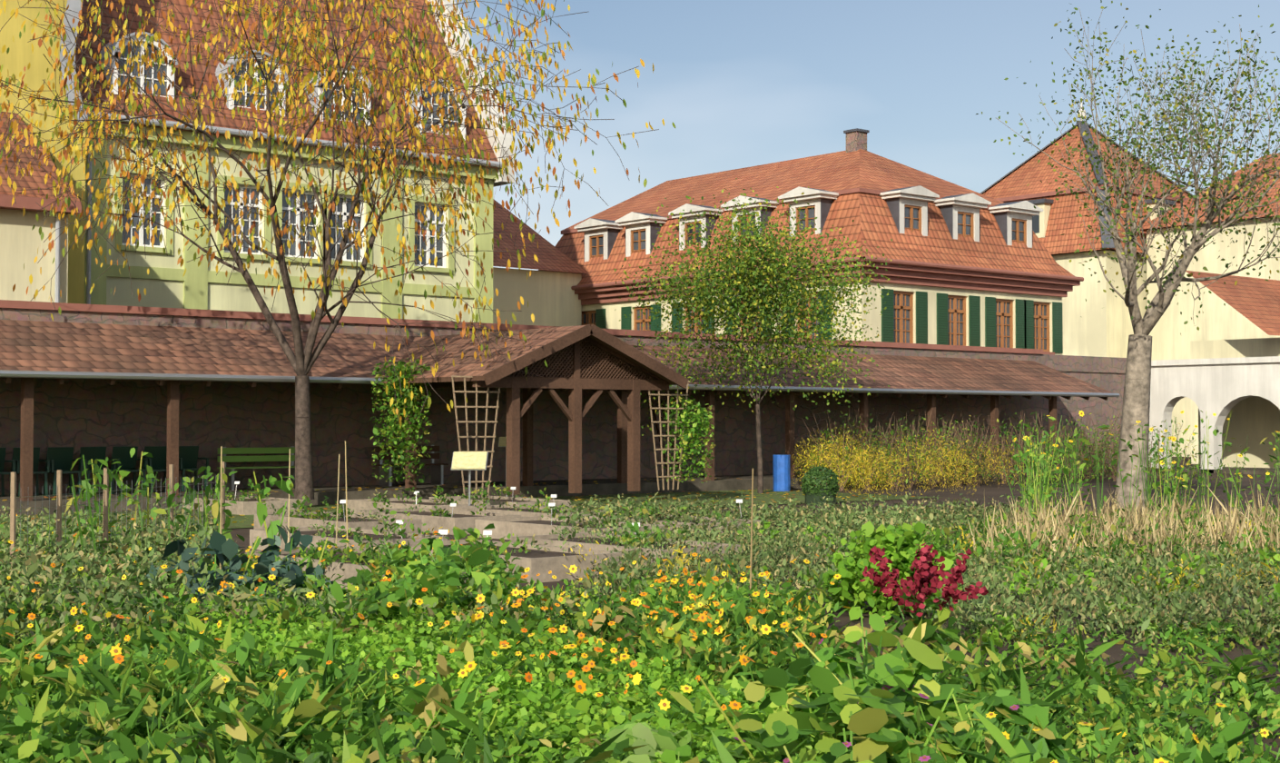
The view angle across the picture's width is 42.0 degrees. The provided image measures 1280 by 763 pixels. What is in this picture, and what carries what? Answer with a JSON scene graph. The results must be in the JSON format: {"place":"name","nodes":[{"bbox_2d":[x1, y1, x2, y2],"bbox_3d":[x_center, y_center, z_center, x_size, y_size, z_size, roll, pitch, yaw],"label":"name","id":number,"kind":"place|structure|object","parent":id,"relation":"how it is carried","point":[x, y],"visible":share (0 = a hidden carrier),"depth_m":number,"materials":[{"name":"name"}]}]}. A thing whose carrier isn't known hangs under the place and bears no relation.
{"place":"outdoors","nodes":[
{"label":"outdoors","id":0,"kind":"place"},
{"bbox_2d":[36,456,1279,762],"bbox_3d":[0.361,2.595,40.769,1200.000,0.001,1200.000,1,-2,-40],"label":"ground","id":1,"kind":"structure","parent":0,"point":[991,491],"depth_m":25.66,"materials":[{"name":"soil"}]},
{"bbox_2d":[0,0,88,303],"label":"building","id":2,"kind":"structure","parent":1,"relation":"on","point":[21,241],"depth_m":36.66,"materials":[{"name":"paint"}]},
{"bbox_2d":[0,509,244,638],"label":"shrub","id":3,"kind":"object","parent":1,"relation":"on","point":[65,555],"visible":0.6,"depth_m":13.14,"materials":[{"name":"green plant"}]},
{"bbox_2d":[64,447,295,564],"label":"tall plants","id":4,"kind":"object","parent":1,"relation":"on","point":[287,486],"depth_m":17.03,"materials":[{"name":"green plant"}]},
{"bbox_2d":[0,600,424,741],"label":"foliage","id":5,"kind":"object","parent":1,"relation":"on","point":[76,680],"visible":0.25,"depth_m":8.50,"materials":[{"name":"green plant"}]},
{"bbox_2d":[4,586,425,686],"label":"flowers","id":6,"kind":"object","parent":5,"relation":"on","point":[116,646],"visible":0.67,"depth_m":8.81,"materials":[{"name":"yellow plant"}]},
{"bbox_2d":[9,588,421,682],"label":"flower centers","id":7,"kind":"structure","parent":6,"relation":"on","point":[114,650],"depth_m":8.57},
{"bbox_2d":[145,520,334,606],"bbox_3d":[-3.273,1.553,13.439,1.440,0.840,2.121,0,-2,-17],"label":"kale","id":8,"kind":"object","parent":1,"relation":"on","point":[220,544],"depth_m":12.99,"materials":[{"name":"teal plant"}]},
{"bbox_2d":[75,0,514,323],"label":"building","id":9,"kind":"structure","parent":1,"relation":"on","point":[164,282],"depth_m":42.34,"materials":[{"name":"paint"}]},
{"bbox_2d":[0,497,657,653],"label":"herbs","id":10,"kind":"object","parent":1,"relation":"on","point":[247,593],"visible":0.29,"depth_m":11.48,"materials":[{"name":"green plant"}]},
{"bbox_2d":[8,517,645,611],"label":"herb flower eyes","id":11,"kind":"object","parent":10,"relation":"on","point":[310,594],"visible":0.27,"depth_m":12.05},
{"bbox_2d":[0,0,675,499],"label":"cherry tree","id":12,"kind":"object","parent":1,"relation":"on","point":[269,22],"depth_m":30.17,"materials":[{"name":"yellow plant"}]},
{"bbox_2d":[196,530,492,640],"bbox_3d":[-2.381,1.657,13.839,2.800,0.566,7.541,0,-1,-9],"label":"calendula","id":13,"kind":"object","parent":1,"relation":"on","point":[355,559],"depth_m":13.00,"materials":[{"name":"plant"}]},
{"bbox_2d":[218,531,461,616],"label":"flowers","id":14,"kind":"object","parent":13,"relation":"attached to","point":[322,559],"visible":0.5,"depth_m":12.76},
{"bbox_2d":[0,374,790,600],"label":"garden props","id":15,"kind":"object","parent":1,"relation":"on","point":[522,525],"visible":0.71,"depth_m":24.01,"materials":[{"name":"grey stone"}]},
{"bbox_2d":[201,478,730,567],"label":"bed plants","id":16,"kind":"object","parent":15,"relation":"on","point":[628,538],"visible":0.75,"depth_m":21.91,"materials":[{"name":"green plant"}]},
{"bbox_2d":[661,393,715,482],"bbox_3d":[0.979,1.130,33.255,1.065,1.801,0.805,0,-2,13],"label":"climber right of porch","id":17,"kind":"object","parent":15,"relation":"attached to","point":[695,427],"visible":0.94,"depth_m":33.16,"materials":[{"name":"green plant"}]},
{"bbox_2d":[0,578,844,685],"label":"leafy plants","id":18,"kind":"object","parent":1,"relation":"on","point":[780,606],"depth_m":10.39,"materials":[{"name":"green plant"}]},
{"bbox_2d":[314,522,542,623],"bbox_3d":[-1.579,1.554,13.115,1.722,0.709,4.458,0,-1,-6],"label":"bush","id":19,"kind":"object","parent":1,"relation":"on","point":[472,561],"depth_m":12.34,"materials":[{"name":"green plant"}]},
{"bbox_2d":[0,477,915,527],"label":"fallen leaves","id":20,"kind":"object","parent":1,"relation":"on","point":[576,497],"visible":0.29,"depth_m":34.23,"materials":[{"name":"brown plant"}]},
{"bbox_2d":[0,489,942,534],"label":"plants","id":21,"kind":"object","parent":1,"relation":"on","point":[248,522],"visible":0.33,"depth_m":34.26,"materials":[{"name":"green plant"}]},
{"bbox_2d":[173,589,859,762],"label":"leafy plants","id":22,"kind":"object","parent":1,"relation":"on","point":[576,723],"visible":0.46,"depth_m":8.37,"materials":[{"name":"green plant"}]},
{"bbox_2d":[0,299,1126,515],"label":"garden wall","id":23,"kind":"structure","parent":1,"relation":"on","point":[78,414],"depth_m":36.39,"materials":[{"name":"brick"}]},
{"bbox_2d":[0,324,1119,501],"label":"lean to timber","id":24,"kind":"object","parent":23,"relation":"on","point":[626,398],"visible":0.6,"depth_m":31.68,"materials":[{"name":"brown wood"}]},
{"bbox_2d":[369,356,433,482],"bbox_3d":[-4.531,0.725,31.755,1.275,2.420,0.902,1,-2,-40],"label":"climber left of porch","id":25,"kind":"object","parent":24,"relation":"on","point":[404,394],"visible":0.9,"depth_m":31.64,"materials":[{"name":"green plant"}]},
{"bbox_2d":[0,319,1112,393],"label":"lean to roof","id":26,"kind":"object","parent":24,"relation":"on","point":[35,345],"visible":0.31,"depth_m":32.68,"materials":[{"name":"brown tile"}]},
{"bbox_2d":[506,339,651,379],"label":"gable","id":27,"kind":"structure","parent":24,"relation":"attached to","point":[609,374],"depth_m":31.78,"materials":[{"name":"brown wood"}]},
{"bbox_2d":[0,604,1127,762],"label":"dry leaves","id":28,"kind":"object","parent":1,"relation":"on","point":[438,692],"visible":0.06,"depth_m":8.93,"materials":[{"name":"brown plant"}]},
{"bbox_2d":[422,567,799,736],"bbox_3d":[-0.246,1.584,10.180,2.446,0.561,6.248,0,-1,4],"label":"foliage","id":29,"kind":"object","parent":1,"relation":"on","point":[739,612],"visible":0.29,"depth_m":9.60,"materials":[{"name":"green plant"}]},
{"bbox_2d":[427,558,796,711],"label":"flowers","id":30,"kind":"object","parent":29,"relation":"on","point":[636,678],"visible":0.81,"depth_m":9.37,"materials":[{"name":"yellow plant"}]},
{"bbox_2d":[429,559,793,709],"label":"flower centers","id":31,"kind":"structure","parent":30,"relation":"on","point":[585,667],"depth_m":9.36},
{"bbox_2d":[564,720,705,762],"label":"lettuce","id":32,"kind":"object","parent":1,"relation":"on","point":[660,740],"visible":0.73,"depth_m":6.46,"materials":[{"name":"green plant"}]},
{"bbox_2d":[0,616,1279,762],"bbox_3d":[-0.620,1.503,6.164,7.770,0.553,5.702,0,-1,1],"label":"leafy plants","id":33,"kind":"object","parent":1,"relation":"on","point":[395,740],"depth_m":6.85,"materials":[{"name":"green plant"}]},
{"bbox_2d":[153,520,1279,639],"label":"gold accents","id":34,"kind":"object","parent":1,"relation":"on","point":[965,542],"visible":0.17,"depth_m":15.11,"materials":[{"name":"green plant"}]},
{"bbox_2d":[574,517,863,610],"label":"ground cover plants","id":35,"kind":"object","parent":1,"relation":"on","point":[772,555],"visible":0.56,"depth_m":16.61,"materials":[{"name":"green plant"}]},
{"bbox_2d":[614,556,867,704],"bbox_3d":[0.517,1.623,11.104,1.959,0.541,6.792,0,-1,7],"label":"foliage","id":36,"kind":"object","parent":1,"relation":"on","point":[816,616],"visible":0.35,"depth_m":10.93,"materials":[{"name":"green plant"}]},
{"bbox_2d":[620,548,850,681],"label":"flowers","id":37,"kind":"object","parent":36,"relation":"attached to","point":[759,610],"visible":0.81,"depth_m":10.62,"materials":[{"name":"plant"}]},
{"bbox_2d":[620,552,846,679],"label":"flower centers","id":38,"kind":"structure","parent":37,"relation":"on","point":[753,607],"depth_m":10.53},
{"bbox_2d":[614,177,900,492],"bbox_3d":[2.475,-1.002,37.022,6.680,7.007,5.860,1,-2,-40],"label":"young tree","id":39,"kind":"object","parent":1,"relation":"on","point":[743,268],"depth_m":36.61,"materials":[{"name":"green plant"}]},
{"bbox_2d":[549,492,1026,549],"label":"plants","id":40,"kind":"object","parent":1,"relation":"on","point":[844,519],"visible":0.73,"depth_m":23.02,"materials":[{"name":"green plant"}]},
{"bbox_2d":[538,128,1083,354],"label":"mansard building","id":41,"kind":"structure","parent":1,"relation":"on","point":[976,269],"depth_m":50.71,"materials":[{"name":"beige paint"}]},
{"bbox_2d":[800,465,839,504],"bbox_3d":[3.479,1.998,32.202,0.744,0.756,0.742,1,-2,-40],"label":"box ball","id":42,"kind":"object","parent":1,"relation":"on","point":[821,480],"depth_m":31.97,"materials":[{"name":"green plant"}]},
{"bbox_2d":[820,521,962,618],"bbox_3d":[2.049,1.524,13.657,1.123,0.770,1.087,1,-2,-40],"label":"lime bush","id":43,"kind":"object","parent":1,"relation":"on","point":[900,546],"visible":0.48,"depth_m":13.49,"materials":[{"name":"green plant"}]},
{"bbox_2d":[699,609,1089,762],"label":"leafy plants","id":44,"kind":"object","parent":1,"relation":"on","point":[874,707],"depth_m":6.56,"materials":[{"name":"green plant"}]},
{"bbox_2d":[785,639,1015,759],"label":"flowers","id":45,"kind":"object","parent":44,"relation":"attached to","point":[845,743],"visible":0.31,"depth_m":6.34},
{"bbox_2d":[790,423,1023,495],"bbox_3d":[6.152,1.721,38.218,5.832,1.536,9.745,0,-1,5],"label":"yellow shrub","id":46,"kind":"object","parent":1,"relation":"on","point":[871,464],"visible":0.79,"depth_m":36.41,"materials":[{"name":"yellow plant"}]},
{"bbox_2d":[881,577,962,653],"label":"leaves","id":47,"kind":"object","parent":1,"relation":"on","point":[938,622],"depth_m":10.86,"materials":[{"name":"green plant"}]},
{"bbox_2d":[859,539,988,616],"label":"red flowers","id":48,"kind":"object","parent":1,"relation":"on","point":[925,572],"visible":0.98,"depth_m":10.89,"materials":[{"name":"red plant"}]},
{"bbox_2d":[650,520,1279,664],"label":"leafy plants","id":49,"kind":"object","parent":1,"relation":"on","point":[854,612],"visible":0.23,"depth_m":14.07,"materials":[{"name":"green plant"}]},
{"bbox_2d":[797,407,1202,491],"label":"shrubs","id":50,"kind":"object","parent":1,"relation":"on","point":[887,451],"depth_m":41.34,"materials":[{"name":"yellow plant"}]},
{"bbox_2d":[845,520,1279,562],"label":"low plants","id":51,"kind":"object","parent":1,"relation":"on","point":[931,540],"visible":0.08,"depth_m":19.71,"materials":[{"name":"green plant"}]},
{"bbox_2d":[908,536,1279,647],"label":"ground cover plants","id":52,"kind":"object","parent":1,"relation":"on","point":[992,580],"visible":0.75,"depth_m":13.29,"materials":[{"name":"green plant"}]},
{"bbox_2d":[930,702,1279,762],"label":"leafy plants","id":53,"kind":"object","parent":1,"relation":"on","point":[1231,731],"visible":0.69,"depth_m":6.21,"materials":[{"name":"green plant"}]},
{"bbox_2d":[959,687,1279,762],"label":"flowers","id":54,"kind":"object","parent":53,"relation":"on","point":[1125,733],"visible":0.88,"depth_m":6.11,"materials":[{"name":"plant"}]},
{"bbox_2d":[933,497,1279,581],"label":"plants","id":55,"kind":"object","parent":1,"relation":"on","point":[1006,549],"visible":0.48,"depth_m":17.48,"materials":[{"name":"green plant"}]},
{"bbox_2d":[956,603,1279,691],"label":"plants","id":56,"kind":"object","parent":1,"relation":"on","point":[1163,654],"visible":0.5,"depth_m":11.11,"materials":[{"name":"green plant"}]},
{"bbox_2d":[964,471,1279,571],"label":"straw stalks","id":57,"kind":"object","parent":1,"relation":"on","point":[1226,521],"visible":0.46,"depth_m":19.18,"materials":[{"name":"beige plant"}]},
{"bbox_2d":[975,0,1279,509],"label":"pear tree","id":58,"kind":"object","parent":1,"relation":"on","point":[1136,406],"depth_m":30.52,"materials":[{"name":"plant"}]},
{"bbox_2d":[999,410,1279,527],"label":"tall flowering plants","id":59,"kind":"object","parent":1,"relation":"on","point":[1113,462],"depth_m":23.96,"materials":[{"name":"green plant"}]},
{"bbox_2d":[1014,411,1275,479],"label":"flowers","id":60,"kind":"object","parent":59,"relation":"attached to","point":[1150,428],"visible":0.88,"depth_m":23.18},
{"bbox_2d":[1005,649,1279,762],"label":"leafy plants","id":61,"kind":"object","parent":1,"relation":"on","point":[1137,716],"visible":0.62,"depth_m":8.09,"materials":[{"name":"green plant"}]},
{"bbox_2d":[1148,355,1279,474],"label":"arcade","id":62,"kind":"object","parent":1,"relation":"on","point":[1245,390],"visible":0.92,"depth_m":53.60,"materials":[{"name":"white paint"}]},
{"bbox_2d":[454,0,1279,270],"label":"sky","id":63,"kind":"structure","parent":0,"point":[742,83],"materials":[{"name":"blue"}]},
{"bbox_2d":[492,97,1279,463],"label":"background houses","id":64,"kind":"structure","parent":0,"point":[1245,320],"depth_m":79.54,"materials":[{"name":"beige paint"}]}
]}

